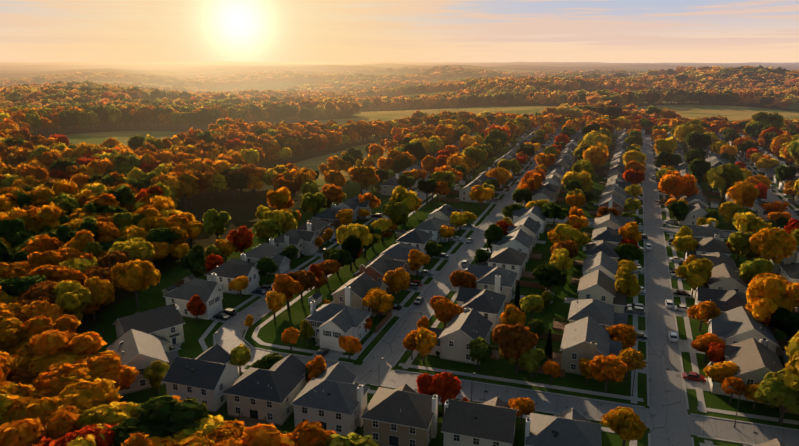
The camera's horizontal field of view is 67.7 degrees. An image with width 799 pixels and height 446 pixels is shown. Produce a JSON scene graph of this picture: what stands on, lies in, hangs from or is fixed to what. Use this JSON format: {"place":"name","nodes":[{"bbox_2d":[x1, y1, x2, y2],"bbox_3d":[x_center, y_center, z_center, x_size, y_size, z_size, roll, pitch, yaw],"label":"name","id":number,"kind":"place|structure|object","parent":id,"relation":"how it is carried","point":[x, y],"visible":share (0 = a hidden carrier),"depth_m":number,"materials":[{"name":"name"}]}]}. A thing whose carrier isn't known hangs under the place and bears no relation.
{"place":"outdoors","nodes":[
{"label":"outdoors","id":0,"kind":"place"},
{"bbox_2d":[0,61,798,445],"bbox_3d":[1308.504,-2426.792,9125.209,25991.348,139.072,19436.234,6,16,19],"label":"terrain","id":1,"kind":"structure","parent":0,"point":[240,211],"depth_m":226.95,"materials":[{"name":"green plant"}]},
{"bbox_2d":[0,202,798,445],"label":"trees","id":2,"kind":"object","parent":1,"relation":"on","point":[62,383],"visible":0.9,"depth_m":140.63,"materials":[{"name":"orange plant"}]},
{"bbox_2d":[0,102,798,247],"bbox_3d":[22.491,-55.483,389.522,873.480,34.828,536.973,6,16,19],"label":"trees","id":3,"kind":"object","parent":1,"relation":"on","point":[49,181],"visible":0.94,"depth_m":318.74,"materials":[{"name":"orange plant"}]},
{"bbox_2d":[0,72,798,132],"bbox_3d":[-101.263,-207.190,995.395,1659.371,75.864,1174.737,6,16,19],"label":"trees","id":4,"kind":"object","parent":1,"relation":"on","point":[614,97],"visible":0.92,"depth_m":878.35,"materials":[{"name":"orange plant"}]},
{"bbox_2d":[0,65,798,92],"bbox_3d":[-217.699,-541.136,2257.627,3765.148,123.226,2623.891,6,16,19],"label":"trees","id":5,"kind":"object","parent":1,"relation":"on","point":[333,81],"visible":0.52,"depth_m":2316.80,"materials":[{"name":"plant"}]},
{"bbox_2d":[106,122,798,445],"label":"houses","id":6,"kind":"structure","parent":1,"relation":"on","point":[333,398],"depth_m":141.65,"materials":[{"name":"white"}]},
{"bbox_2d":[135,128,798,414],"bbox_3d":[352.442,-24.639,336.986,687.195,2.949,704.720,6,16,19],"label":"fences and sheds","id":7,"kind":"object","parent":1,"relation":"on","point":[316,297],"visible":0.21,"depth_m":181.06,"materials":[{"name":"beige wood"}]},
{"bbox_2d":[209,183,740,427],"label":"street lamps","id":8,"kind":"object","parent":1,"relation":"on","point":[635,364],"visible":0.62,"depth_m":121.05,"materials":[{"name":"metal"}]},
{"bbox_2d":[169,134,797,445],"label":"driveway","id":9,"kind":"structure","parent":1,"relation":"on","point":[684,347],"depth_m":165.41,"materials":[{"name":"grey concrete"}]},
{"bbox_2d":[198,131,798,445],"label":"sidewalk","id":10,"kind":"structure","parent":1,"relation":"on","point":[701,406],"depth_m":141.65,"materials":[{"name":"grey concrete"}]},
{"bbox_2d":[213,129,798,414],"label":"cars","id":11,"kind":"object","parent":1,"relation":"on","point":[264,289],"visible":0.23,"depth_m":178.03,"materials":[{"name":"black"}]},
{"bbox_2d":[0,0,798,62],"label":"sky","id":12,"kind":"structure","parent":0,"point":[31,31],"materials":[{"name":"orange"}]},
{"bbox_2d":[213,130,798,445],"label":"asphalt roads","id":13,"kind":"structure","parent":0,"point":[667,419],"depth_m":137.97,"materials":[{"name":"grey asphalt"}]},
{"bbox_2d":[328,237,757,433],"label":"road ironwork","id":14,"kind":"object","parent":13,"relation":"on","point":[486,391],"visible":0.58,"depth_m":124.54,"materials":[{"name":"metal"}]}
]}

